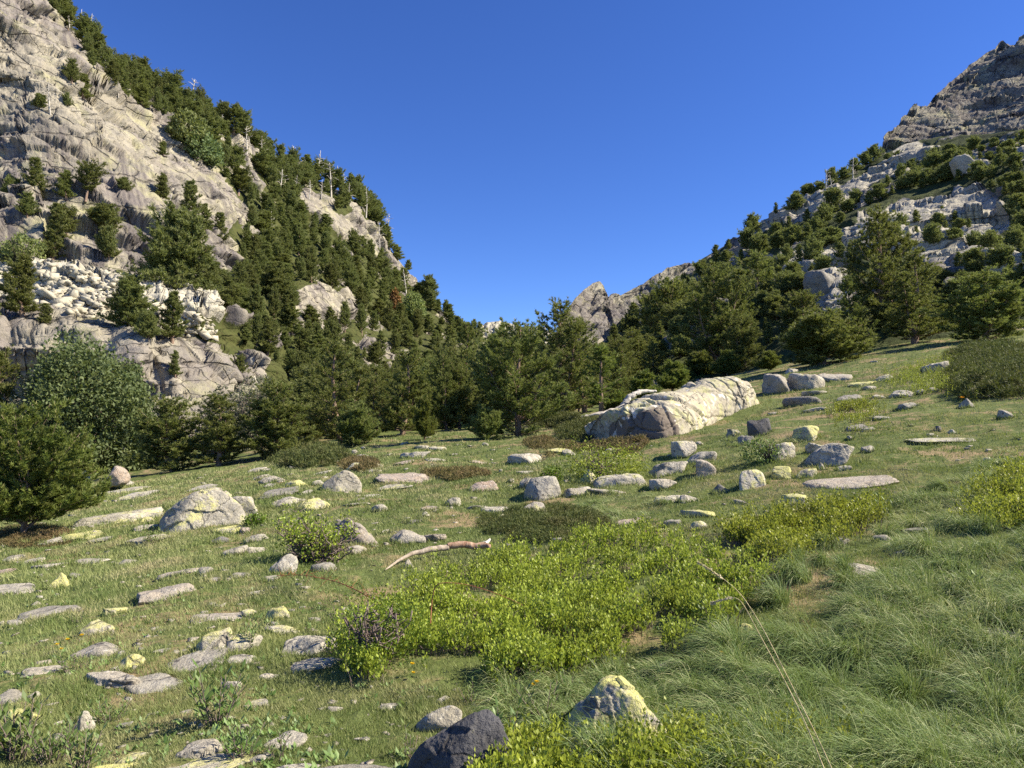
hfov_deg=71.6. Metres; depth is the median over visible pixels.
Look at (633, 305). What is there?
pine tree
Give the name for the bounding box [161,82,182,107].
pine tree
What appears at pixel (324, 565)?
boulder
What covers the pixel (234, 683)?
rock
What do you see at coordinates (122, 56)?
pine tree
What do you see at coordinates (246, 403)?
pine tree
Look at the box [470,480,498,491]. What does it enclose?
rock
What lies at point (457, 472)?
heather
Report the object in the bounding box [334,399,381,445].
pine tree
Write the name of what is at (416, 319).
pine tree
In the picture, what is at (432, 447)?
rock
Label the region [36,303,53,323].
pine tree
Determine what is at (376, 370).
pine tree
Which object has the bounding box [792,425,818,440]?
boulder
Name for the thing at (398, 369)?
pine tree
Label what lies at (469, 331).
pine tree
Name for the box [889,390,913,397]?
rock
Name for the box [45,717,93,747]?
herb
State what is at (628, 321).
pine tree
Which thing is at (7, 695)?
rock
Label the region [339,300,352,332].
pine tree
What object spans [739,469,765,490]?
boulder
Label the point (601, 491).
boulder
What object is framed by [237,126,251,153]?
dead tree
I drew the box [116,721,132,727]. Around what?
rock
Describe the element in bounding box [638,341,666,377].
pine tree
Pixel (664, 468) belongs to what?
boulder
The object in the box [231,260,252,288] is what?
pine tree
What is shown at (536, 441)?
heather
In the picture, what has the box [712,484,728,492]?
rock
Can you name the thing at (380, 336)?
pine tree
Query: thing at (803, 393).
rock
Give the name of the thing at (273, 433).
pine tree
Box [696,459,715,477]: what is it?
boulder
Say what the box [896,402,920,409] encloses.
rock
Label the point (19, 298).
pine tree
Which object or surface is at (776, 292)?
pine tree
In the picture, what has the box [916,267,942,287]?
pine tree
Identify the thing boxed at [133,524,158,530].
rock
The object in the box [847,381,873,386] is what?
rock
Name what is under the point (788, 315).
pine tree
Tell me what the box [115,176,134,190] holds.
pine tree
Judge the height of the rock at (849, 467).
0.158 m
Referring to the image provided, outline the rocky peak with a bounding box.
[556,263,692,343]
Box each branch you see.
[273,567,402,621]
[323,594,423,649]
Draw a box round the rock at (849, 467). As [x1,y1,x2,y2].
[837,465,851,470]
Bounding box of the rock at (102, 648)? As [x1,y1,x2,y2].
[70,642,119,659]
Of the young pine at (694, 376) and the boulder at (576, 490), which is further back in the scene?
the young pine at (694, 376)
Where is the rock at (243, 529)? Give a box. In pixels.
[240,527,249,533]
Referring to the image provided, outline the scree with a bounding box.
[0,261,218,341]
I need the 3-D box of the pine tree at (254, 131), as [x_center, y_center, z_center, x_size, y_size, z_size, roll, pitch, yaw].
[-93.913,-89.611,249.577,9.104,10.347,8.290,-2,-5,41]
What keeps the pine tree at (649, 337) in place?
on the mountain at (979, 203)
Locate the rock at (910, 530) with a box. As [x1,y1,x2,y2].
[896,527,946,533]
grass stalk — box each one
[697,561,831,767]
[710,595,823,767]
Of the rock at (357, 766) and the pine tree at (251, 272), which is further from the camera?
the pine tree at (251, 272)
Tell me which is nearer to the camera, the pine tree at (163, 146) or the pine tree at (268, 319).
the pine tree at (268, 319)
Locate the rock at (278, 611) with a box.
[266,606,290,620]
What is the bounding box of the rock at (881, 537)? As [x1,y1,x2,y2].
[872,535,889,540]
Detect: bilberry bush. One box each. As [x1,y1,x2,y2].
[325,514,782,690]
[464,696,757,767]
[711,485,891,565]
[738,702,915,767]
[820,389,892,438]
[874,351,977,398]
[948,449,1023,532]
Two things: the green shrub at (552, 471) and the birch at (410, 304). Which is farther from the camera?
the birch at (410, 304)
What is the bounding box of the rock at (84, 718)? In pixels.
[74,711,94,730]
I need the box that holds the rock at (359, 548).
[347,545,366,554]
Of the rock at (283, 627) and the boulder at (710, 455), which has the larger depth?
the boulder at (710, 455)
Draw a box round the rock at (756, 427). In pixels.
[747,418,771,436]
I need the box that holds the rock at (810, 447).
[805,443,821,452]
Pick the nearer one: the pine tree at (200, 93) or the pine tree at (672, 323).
the pine tree at (672, 323)
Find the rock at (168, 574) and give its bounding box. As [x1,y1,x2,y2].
[157,568,197,579]
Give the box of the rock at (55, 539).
[40,536,72,544]
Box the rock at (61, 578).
[48,572,69,587]
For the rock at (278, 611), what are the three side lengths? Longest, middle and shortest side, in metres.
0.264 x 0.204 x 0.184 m
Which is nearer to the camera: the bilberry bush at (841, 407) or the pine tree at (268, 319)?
the bilberry bush at (841, 407)
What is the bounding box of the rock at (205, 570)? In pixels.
[199,567,212,574]
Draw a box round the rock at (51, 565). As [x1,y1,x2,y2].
[31,562,67,568]
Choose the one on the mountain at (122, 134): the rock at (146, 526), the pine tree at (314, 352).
the pine tree at (314, 352)
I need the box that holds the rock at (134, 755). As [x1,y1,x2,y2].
[113,751,147,763]
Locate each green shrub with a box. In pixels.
[241,509,270,526]
[319,573,445,673]
[538,463,564,486]
[555,431,651,482]
[736,435,786,465]
[952,283,1023,295]
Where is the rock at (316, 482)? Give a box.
[312,480,322,485]
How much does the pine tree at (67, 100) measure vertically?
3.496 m
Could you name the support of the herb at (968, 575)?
on the ground at (516, 449)
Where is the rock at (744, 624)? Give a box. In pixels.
[737,623,753,631]
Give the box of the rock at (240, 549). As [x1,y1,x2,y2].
[223,545,247,555]
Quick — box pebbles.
[0,439,1019,767]
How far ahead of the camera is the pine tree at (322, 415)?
41.32 m
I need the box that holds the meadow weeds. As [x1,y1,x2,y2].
[0,548,680,767]
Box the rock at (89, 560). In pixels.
[75,558,110,564]
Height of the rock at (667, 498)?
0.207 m
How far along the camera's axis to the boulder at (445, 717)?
3.65 m
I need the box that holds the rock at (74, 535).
[62,530,102,539]
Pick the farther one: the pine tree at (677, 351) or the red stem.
the pine tree at (677, 351)
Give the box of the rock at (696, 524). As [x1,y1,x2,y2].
[690,521,706,528]
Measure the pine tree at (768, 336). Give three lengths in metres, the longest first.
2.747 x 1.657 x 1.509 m
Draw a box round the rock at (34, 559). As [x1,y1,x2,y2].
[24,557,44,562]
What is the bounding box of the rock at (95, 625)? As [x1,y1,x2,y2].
[79,619,114,636]
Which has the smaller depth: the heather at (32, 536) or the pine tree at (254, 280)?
the heather at (32, 536)
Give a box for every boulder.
[0,583,34,593]
[5,708,42,720]
[71,506,162,527]
[86,671,141,689]
[93,762,137,767]
[105,466,130,487]
[118,654,144,668]
[125,672,182,694]
[136,583,194,604]
[159,487,245,532]
[175,739,222,758]
[190,612,241,622]
[195,627,232,650]
[226,631,262,651]
[232,496,257,516]
[246,356,254,365]
[269,554,297,573]
[282,635,336,656]
[290,657,339,672]
[311,562,338,571]
[321,470,361,492]
[333,518,378,544]
[375,472,430,483]
[407,709,513,767]
[416,705,461,731]
[524,476,560,501]
[562,675,666,747]
[563,486,590,496]
[579,469,596,483]
[588,488,625,494]
[593,473,646,488]
[649,461,687,477]
[649,479,676,489]
[671,441,696,457]
[687,451,716,462]
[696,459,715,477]
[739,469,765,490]
[762,373,790,393]
[766,442,794,460]
[782,396,821,406]
[786,373,824,389]
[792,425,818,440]
[802,475,898,489]
[803,270,834,300]
[805,443,853,466]
[818,374,852,381]
[825,297,853,308]
[848,563,876,574]
[949,154,974,178]
[963,247,993,268]
[982,627,1023,647]
[1011,261,1023,276]
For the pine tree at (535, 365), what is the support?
on the ground at (516, 449)
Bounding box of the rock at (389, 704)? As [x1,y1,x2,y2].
[377,703,397,711]
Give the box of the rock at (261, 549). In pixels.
[246,547,264,553]
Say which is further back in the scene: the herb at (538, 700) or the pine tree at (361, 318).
the pine tree at (361, 318)
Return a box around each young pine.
[604,386,628,409]
[628,368,663,397]
[653,359,691,390]
[682,350,714,375]
[685,366,703,379]
[707,348,742,375]
[752,350,781,369]
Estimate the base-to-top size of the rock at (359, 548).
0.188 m
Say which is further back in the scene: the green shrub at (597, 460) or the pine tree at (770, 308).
the pine tree at (770, 308)
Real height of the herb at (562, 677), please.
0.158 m
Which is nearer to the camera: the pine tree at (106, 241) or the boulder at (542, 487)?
the boulder at (542, 487)
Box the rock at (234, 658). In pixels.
[226,654,255,663]
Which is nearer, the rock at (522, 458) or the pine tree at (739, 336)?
the rock at (522, 458)
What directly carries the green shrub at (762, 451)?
on the ground at (516, 449)
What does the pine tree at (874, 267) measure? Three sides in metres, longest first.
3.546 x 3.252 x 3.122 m
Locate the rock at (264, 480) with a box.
[258,476,284,483]
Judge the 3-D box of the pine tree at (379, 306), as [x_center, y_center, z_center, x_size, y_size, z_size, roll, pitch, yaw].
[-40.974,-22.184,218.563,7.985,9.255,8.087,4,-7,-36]
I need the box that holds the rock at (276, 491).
[258,486,298,498]
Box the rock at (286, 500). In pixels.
[272,497,304,507]
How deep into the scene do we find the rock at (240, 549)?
9.65 m
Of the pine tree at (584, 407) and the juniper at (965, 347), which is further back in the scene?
the pine tree at (584, 407)
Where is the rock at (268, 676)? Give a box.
[258,673,278,679]
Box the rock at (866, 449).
[861,445,872,451]
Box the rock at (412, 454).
[400,451,430,457]
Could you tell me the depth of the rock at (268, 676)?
4.65 m
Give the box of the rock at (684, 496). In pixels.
[679,495,698,503]
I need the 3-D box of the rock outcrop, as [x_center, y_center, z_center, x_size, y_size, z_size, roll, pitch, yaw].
[7.699,1.048,30.004,11.057,3.024,4.784,3,-4,-43]
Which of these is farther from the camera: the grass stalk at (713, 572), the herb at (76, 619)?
the herb at (76, 619)
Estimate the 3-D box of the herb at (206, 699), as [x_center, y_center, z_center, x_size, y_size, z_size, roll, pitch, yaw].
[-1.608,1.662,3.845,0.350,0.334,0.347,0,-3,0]
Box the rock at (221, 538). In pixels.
[211,536,231,542]
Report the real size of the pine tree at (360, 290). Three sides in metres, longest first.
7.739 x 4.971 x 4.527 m
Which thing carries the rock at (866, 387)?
on the ground at (516, 449)
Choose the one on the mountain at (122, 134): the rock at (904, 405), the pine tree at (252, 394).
the pine tree at (252, 394)
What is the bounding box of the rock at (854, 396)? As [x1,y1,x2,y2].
[835,394,866,401]
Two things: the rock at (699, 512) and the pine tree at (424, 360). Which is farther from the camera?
the pine tree at (424, 360)
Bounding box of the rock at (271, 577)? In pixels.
[266,575,279,581]
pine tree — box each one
[0,173,21,192]
[0,251,41,317]
[0,344,40,422]
[0,366,66,456]
[0,395,111,531]
[12,191,41,217]
[20,157,53,190]
[29,93,47,107]
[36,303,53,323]
[40,202,76,259]
[50,205,80,235]
[52,169,77,200]
[60,0,78,29]
[61,57,85,83]
[61,91,73,105]
[70,12,96,39]
[72,158,109,201]
[78,73,93,100]
[84,201,125,228]
[88,31,108,62]
[93,222,122,259]
[94,270,161,326]
[100,57,122,87]
[112,55,130,81]
[114,48,127,61]
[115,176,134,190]
[120,394,213,471]
[124,59,142,88]
[125,199,226,291]
[131,53,150,68]
[131,83,152,107]
[132,309,163,339]
[144,70,154,99]
[151,171,173,199]
[152,77,164,95]
[156,140,169,156]
[156,290,190,343]
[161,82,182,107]
[166,349,183,377]
[176,179,204,216]
[177,392,264,466]
[188,91,197,101]
[190,312,205,330]
[191,383,250,455]
[192,82,206,103]
[192,251,223,295]
[195,105,221,123]
[200,202,214,230]
[215,99,233,123]
[215,101,221,119]
[215,212,232,240]
[217,266,236,290]
[220,141,232,167]
[220,274,244,306]
[223,283,242,307]
[227,102,248,134]
[229,164,254,196]
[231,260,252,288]
[231,374,290,450]
[232,353,253,383]
[236,283,251,310]
[237,377,318,454]
[238,389,262,405]
[242,117,257,141]
[244,287,264,315]
[245,263,256,285]
[246,233,261,264]
[248,274,259,295]
[250,314,264,346]
[251,284,266,304]
[255,210,280,233]
[256,228,285,253]
[260,323,280,355]
[261,260,299,298]
[261,315,279,334]
[267,286,283,319]
[272,253,298,277]
[276,230,296,257]
[277,302,303,334]
[279,288,300,312]
[282,263,298,289]
[283,376,331,435]
[288,350,309,380]
[291,211,313,231]
[291,223,306,254]
[291,366,332,422]
[293,362,340,423]
[294,328,313,352]
[298,337,371,443]
[301,245,322,282]
[301,304,322,327]
[302,397,331,439]
[303,319,312,329]
[303,333,329,359]
[306,347,321,364]
[310,321,327,348]
[320,318,343,353]
[321,348,361,383]
[322,262,340,287]
[322,306,337,326]
[329,238,355,270]
[329,368,362,415]
[331,254,344,278]
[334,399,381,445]
[338,361,399,432]
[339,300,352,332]
[341,263,358,291]
[344,228,366,259]
[351,255,370,282]
[353,345,362,368]
[354,285,368,307]
[354,303,367,335]
[355,294,367,317]
[357,371,398,429]
[358,373,391,433]
[363,341,385,363]
[366,254,380,279]
[367,297,386,323]
[373,347,438,434]
[376,330,387,353]
[380,258,391,275]
[381,300,394,330]
[381,360,391,371]
[384,362,410,427]
[388,314,403,340]
[388,327,401,355]
[394,302,408,330]
[394,354,439,428]
[399,267,413,289]
[401,320,418,348]
[410,308,424,336]
[411,360,441,424]
[412,393,437,439]
[424,349,468,429]
[429,340,473,416]
[431,364,485,428]
[446,319,481,383]
[460,404,504,439]
[465,333,516,410]
[468,316,577,436]
[468,350,485,413]
[473,356,528,421]
[475,361,515,419]
[522,343,555,419]
[523,296,593,411]
[553,316,609,412]
[554,349,575,411]
[576,343,626,416]
[581,345,613,400]
[603,353,636,394]
[605,335,640,396]
[607,323,618,341]
[616,311,638,332]
[617,328,658,374]
[622,326,642,336]
[627,302,638,313]
[629,337,667,374]
[631,275,711,339]
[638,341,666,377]
[640,288,665,309]
[640,332,667,351]
[656,323,666,337]
[657,300,682,326]
[657,338,669,355]
[666,260,761,364]
[666,312,696,337]
[667,304,711,343]
[668,333,691,357]
[674,298,698,323]
[680,272,690,285]
[682,289,711,306]
[694,281,715,293]
[705,262,718,277]
[713,261,730,278]
[717,312,766,368]
[732,248,781,308]
[743,271,755,283]
[744,298,764,320]
[746,322,758,335]
[750,278,776,300]
[754,289,772,305]
[756,294,791,320]
[761,317,766,328]
[763,322,773,343]
[765,289,787,300]
[769,289,826,333]
[770,268,803,293]
[774,307,881,364]
[775,266,782,278]
[784,260,803,275]
[787,274,803,289]
[833,203,929,324]
[834,274,879,333]
[868,262,890,279]
[869,300,898,329]
[877,248,961,343]
[912,263,1023,340]
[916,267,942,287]
[928,286,951,310]
[928,302,941,321]
[932,265,943,279]
[934,268,956,285]
[938,281,959,295]
[946,269,973,295]
[947,294,968,310]
[953,268,970,276]
[960,257,985,275]
[998,267,1022,283]
[1016,263,1023,280]
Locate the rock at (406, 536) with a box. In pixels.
[389,530,425,543]
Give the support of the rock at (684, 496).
on the ground at (516, 449)
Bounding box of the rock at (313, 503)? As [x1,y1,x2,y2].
[298,498,328,510]
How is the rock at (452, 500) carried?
on the ground at (516, 449)
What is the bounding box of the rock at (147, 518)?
[141,517,153,523]
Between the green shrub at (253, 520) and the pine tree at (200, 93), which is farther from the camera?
the pine tree at (200, 93)
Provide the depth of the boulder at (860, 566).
6.00 m
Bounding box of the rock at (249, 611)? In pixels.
[241,609,256,616]
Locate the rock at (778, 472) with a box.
[771,466,791,479]
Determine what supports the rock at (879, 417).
on the ground at (516, 449)
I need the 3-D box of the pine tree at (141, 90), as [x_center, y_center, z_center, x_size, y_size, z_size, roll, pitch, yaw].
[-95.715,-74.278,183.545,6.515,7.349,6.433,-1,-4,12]
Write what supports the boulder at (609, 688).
on the ground at (516, 449)
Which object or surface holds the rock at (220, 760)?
on the ground at (516, 449)
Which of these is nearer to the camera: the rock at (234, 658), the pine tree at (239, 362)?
the rock at (234, 658)
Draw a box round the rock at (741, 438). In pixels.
[737,435,753,444]
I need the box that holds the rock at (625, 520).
[618,517,650,524]
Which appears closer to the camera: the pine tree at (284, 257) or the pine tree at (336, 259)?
the pine tree at (284, 257)
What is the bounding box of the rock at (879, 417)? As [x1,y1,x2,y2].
[870,416,890,420]
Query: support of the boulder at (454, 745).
on the ground at (516, 449)
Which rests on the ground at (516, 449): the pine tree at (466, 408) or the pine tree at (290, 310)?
the pine tree at (466, 408)
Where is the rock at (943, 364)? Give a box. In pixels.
[920,361,948,373]
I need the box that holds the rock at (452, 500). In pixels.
[444,497,460,505]
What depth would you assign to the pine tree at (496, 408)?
60.23 m
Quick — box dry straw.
[796,652,1004,714]
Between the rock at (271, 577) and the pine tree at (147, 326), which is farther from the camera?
the pine tree at (147, 326)
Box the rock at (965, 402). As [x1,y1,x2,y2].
[958,398,974,407]
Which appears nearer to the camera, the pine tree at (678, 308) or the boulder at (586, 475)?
the boulder at (586, 475)
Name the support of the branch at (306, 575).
on the ground at (516, 449)
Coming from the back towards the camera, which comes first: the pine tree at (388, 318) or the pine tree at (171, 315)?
the pine tree at (388, 318)
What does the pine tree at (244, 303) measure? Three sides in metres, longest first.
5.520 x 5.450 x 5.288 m
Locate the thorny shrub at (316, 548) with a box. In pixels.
[270,501,360,564]
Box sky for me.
[72,0,1023,329]
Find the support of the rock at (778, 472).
on the ground at (516, 449)
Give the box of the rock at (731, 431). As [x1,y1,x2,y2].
[726,429,740,436]
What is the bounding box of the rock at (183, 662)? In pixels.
[167,647,227,672]
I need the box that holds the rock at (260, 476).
[252,474,270,480]
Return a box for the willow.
[14,325,161,474]
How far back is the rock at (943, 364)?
34.74 m
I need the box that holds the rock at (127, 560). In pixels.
[119,559,135,564]
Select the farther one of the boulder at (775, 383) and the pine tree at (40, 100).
the pine tree at (40, 100)
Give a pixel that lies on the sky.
(520, 154)
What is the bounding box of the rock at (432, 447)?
[428,446,445,449]
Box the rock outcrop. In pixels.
[584,376,758,439]
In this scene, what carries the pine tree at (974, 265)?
on the mountain at (979, 203)
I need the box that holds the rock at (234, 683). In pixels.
[222,681,241,689]
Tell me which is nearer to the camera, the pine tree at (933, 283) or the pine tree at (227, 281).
the pine tree at (933, 283)
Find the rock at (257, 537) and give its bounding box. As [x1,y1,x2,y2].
[243,534,268,542]
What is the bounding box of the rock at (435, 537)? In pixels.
[424,534,446,541]
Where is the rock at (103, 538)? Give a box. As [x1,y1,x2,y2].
[88,536,111,542]
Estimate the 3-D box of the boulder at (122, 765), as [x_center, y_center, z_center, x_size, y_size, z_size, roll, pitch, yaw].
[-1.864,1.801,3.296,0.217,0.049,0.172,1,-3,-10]
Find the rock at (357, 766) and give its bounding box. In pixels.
[322,764,389,767]
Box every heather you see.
[0,523,76,548]
[336,453,380,471]
[419,464,492,480]
[522,433,555,449]
[542,438,581,456]
[579,433,650,455]
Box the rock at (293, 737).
[262,730,307,749]
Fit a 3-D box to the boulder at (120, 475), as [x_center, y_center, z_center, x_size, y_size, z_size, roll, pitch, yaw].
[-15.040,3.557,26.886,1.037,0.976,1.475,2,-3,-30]
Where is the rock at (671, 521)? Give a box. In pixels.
[661,519,681,527]
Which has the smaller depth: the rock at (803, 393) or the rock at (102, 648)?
the rock at (102, 648)
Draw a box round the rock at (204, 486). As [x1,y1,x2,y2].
[187,484,220,491]
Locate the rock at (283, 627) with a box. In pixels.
[265,625,299,634]
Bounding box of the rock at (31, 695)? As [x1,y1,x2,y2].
[27,691,40,699]
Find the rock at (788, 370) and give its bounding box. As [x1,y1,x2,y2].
[785,368,797,373]
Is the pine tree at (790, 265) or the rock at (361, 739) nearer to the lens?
the rock at (361, 739)
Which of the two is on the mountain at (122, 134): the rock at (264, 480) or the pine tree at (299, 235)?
the pine tree at (299, 235)
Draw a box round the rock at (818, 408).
[803,407,825,411]
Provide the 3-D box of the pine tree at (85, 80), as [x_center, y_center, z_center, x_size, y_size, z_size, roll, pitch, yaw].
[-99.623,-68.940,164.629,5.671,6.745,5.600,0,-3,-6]
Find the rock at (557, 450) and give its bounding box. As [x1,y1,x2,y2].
[540,448,569,453]
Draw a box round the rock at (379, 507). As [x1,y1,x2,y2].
[371,504,387,511]
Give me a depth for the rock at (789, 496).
10.72 m
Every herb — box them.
[0,682,51,763]
[18,704,82,763]
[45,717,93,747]
[56,650,96,671]
[64,721,107,767]
[68,610,83,622]
[87,693,131,723]
[141,522,162,543]
[185,659,249,726]
[216,711,268,760]
[227,613,261,649]
[264,724,291,761]
[398,719,418,759]
[456,676,479,703]
[490,695,521,732]
[512,674,561,718]
[558,670,582,687]
[695,592,745,627]
[876,494,896,516]
[940,565,984,586]
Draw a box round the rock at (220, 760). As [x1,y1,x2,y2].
[167,752,252,767]
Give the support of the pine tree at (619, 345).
on the mountain at (979, 203)
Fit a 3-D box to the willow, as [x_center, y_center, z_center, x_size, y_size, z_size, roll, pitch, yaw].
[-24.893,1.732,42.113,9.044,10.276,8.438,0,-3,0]
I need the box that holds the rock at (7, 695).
[0,689,23,704]
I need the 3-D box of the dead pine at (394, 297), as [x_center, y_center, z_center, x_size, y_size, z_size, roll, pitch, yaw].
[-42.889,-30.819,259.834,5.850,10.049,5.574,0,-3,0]
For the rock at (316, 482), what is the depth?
18.22 m
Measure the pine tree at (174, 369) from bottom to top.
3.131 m
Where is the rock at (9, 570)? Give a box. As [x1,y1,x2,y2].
[0,568,17,573]
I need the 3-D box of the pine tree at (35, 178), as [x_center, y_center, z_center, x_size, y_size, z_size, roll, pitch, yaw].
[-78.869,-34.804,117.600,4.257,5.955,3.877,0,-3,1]
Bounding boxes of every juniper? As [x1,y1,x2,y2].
[260,437,353,468]
[475,500,611,543]
[521,409,580,427]
[552,414,597,439]
[941,342,1023,401]
[942,335,1023,361]
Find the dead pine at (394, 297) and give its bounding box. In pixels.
[389,287,401,309]
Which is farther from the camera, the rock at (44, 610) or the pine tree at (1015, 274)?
the pine tree at (1015, 274)
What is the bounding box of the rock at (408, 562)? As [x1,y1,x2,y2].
[403,559,414,568]
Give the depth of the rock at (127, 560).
10.39 m
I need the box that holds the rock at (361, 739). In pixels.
[353,736,369,740]
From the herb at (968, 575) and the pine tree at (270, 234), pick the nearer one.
the herb at (968, 575)
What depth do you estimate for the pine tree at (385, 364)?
125.41 m
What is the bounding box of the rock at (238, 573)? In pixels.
[228,572,248,577]
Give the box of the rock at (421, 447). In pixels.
[414,445,428,448]
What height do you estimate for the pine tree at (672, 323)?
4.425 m
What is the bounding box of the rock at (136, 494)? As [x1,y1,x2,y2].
[114,490,157,500]
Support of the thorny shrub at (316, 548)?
on the ground at (516, 449)
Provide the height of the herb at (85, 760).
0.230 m
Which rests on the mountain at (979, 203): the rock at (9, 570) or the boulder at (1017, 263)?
the boulder at (1017, 263)
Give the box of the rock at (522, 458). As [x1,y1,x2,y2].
[507,453,540,463]
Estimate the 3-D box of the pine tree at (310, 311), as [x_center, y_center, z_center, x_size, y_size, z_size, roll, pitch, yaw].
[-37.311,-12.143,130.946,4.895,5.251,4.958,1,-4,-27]
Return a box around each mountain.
[0,0,564,442]
[593,130,1023,393]
[880,34,1023,155]
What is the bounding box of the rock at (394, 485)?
[375,484,412,489]
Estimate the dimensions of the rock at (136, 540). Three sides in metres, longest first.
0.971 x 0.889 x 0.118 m
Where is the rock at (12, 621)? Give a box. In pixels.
[7,619,23,625]
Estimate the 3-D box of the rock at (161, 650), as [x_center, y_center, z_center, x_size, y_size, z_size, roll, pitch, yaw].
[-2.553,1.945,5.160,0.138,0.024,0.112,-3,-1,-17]
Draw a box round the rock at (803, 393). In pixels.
[801,391,826,395]
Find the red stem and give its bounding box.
[429,582,521,636]
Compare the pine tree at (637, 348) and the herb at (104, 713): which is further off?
the pine tree at (637, 348)
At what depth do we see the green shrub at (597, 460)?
16.68 m
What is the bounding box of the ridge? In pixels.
[479,320,555,344]
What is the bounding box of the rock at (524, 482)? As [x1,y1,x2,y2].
[519,478,531,488]
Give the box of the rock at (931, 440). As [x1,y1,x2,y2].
[904,438,975,442]
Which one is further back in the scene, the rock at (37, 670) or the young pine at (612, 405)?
the young pine at (612, 405)
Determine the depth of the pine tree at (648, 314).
127.79 m
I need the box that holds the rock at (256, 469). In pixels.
[248,467,266,472]
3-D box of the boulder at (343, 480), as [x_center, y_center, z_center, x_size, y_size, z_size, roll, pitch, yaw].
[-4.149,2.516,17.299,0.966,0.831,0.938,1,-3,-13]
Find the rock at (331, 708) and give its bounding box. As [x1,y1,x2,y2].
[327,706,342,710]
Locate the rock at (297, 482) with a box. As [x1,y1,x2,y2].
[285,480,306,485]
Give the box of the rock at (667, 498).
[654,495,679,502]
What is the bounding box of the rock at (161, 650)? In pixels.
[153,648,169,652]
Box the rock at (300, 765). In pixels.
[277,763,319,767]
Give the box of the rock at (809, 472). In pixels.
[796,468,816,478]
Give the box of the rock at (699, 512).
[679,510,715,516]
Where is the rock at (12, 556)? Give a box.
[2,554,25,560]
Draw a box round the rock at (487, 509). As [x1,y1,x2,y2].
[481,506,511,512]
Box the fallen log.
[384,538,490,570]
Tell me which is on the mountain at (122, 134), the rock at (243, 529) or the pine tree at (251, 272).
the pine tree at (251, 272)
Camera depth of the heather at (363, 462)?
22.63 m
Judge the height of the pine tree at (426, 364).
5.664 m
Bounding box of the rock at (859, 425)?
[845,424,868,431]
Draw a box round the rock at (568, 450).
[562,449,574,455]
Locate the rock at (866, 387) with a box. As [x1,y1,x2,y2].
[861,386,875,389]
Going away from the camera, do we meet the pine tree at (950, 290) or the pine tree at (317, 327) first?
the pine tree at (950, 290)
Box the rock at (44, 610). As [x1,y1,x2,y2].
[16,605,82,621]
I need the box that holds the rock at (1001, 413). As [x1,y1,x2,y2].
[997,410,1012,418]
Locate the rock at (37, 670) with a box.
[20,665,68,676]
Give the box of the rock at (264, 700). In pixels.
[243,698,267,707]
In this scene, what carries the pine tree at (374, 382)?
on the ground at (516, 449)
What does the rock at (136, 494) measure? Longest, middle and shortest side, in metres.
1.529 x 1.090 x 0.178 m
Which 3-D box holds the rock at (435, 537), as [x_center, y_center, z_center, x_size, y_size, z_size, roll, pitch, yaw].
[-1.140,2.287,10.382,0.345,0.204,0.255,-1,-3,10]
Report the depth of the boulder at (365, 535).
10.10 m
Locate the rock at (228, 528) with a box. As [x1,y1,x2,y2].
[210,525,245,533]
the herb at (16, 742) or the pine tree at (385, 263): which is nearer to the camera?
the herb at (16, 742)
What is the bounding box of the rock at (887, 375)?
[873,374,890,381]
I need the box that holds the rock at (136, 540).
[127,534,172,543]
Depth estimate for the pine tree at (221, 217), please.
144.26 m
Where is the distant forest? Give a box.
[45,0,1023,373]
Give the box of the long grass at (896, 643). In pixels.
[455,430,1023,767]
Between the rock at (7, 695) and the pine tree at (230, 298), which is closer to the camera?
the rock at (7, 695)
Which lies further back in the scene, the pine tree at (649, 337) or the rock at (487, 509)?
the pine tree at (649, 337)
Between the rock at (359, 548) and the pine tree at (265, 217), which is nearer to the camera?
the rock at (359, 548)
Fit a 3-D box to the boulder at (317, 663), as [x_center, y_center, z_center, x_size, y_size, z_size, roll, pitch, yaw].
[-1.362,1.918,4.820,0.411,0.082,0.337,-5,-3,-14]
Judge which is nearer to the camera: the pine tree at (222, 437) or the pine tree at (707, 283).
the pine tree at (222, 437)
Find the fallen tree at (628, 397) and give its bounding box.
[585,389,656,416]
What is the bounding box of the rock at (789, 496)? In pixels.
[780,493,806,503]
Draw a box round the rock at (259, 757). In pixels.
[249,754,271,764]
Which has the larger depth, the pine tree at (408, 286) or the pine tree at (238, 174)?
the pine tree at (408, 286)
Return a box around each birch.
[0,231,47,259]
[164,107,212,148]
[183,129,225,168]
[401,288,426,320]
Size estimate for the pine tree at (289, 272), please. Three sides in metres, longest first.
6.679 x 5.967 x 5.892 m
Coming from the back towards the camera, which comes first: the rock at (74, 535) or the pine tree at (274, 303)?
the pine tree at (274, 303)
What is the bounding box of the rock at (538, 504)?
[523,502,546,510]
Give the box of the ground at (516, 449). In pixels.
[0,329,1023,767]
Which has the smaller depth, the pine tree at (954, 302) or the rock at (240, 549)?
the rock at (240, 549)
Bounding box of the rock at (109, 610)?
[103,607,128,615]
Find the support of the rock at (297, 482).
on the ground at (516, 449)
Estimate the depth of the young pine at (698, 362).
78.29 m
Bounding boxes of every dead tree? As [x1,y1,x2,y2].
[40,85,54,114]
[62,17,72,33]
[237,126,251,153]
[324,163,334,197]
[364,189,369,217]
[374,222,386,249]
[400,270,407,292]
[820,171,829,190]
[847,158,857,177]
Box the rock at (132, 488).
[108,486,150,492]
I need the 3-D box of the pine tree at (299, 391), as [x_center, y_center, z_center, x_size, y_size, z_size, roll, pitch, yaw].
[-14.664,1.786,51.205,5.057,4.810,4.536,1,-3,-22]
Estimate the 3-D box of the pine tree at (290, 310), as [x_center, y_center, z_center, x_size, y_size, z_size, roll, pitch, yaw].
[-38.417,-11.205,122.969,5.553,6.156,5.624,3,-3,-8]

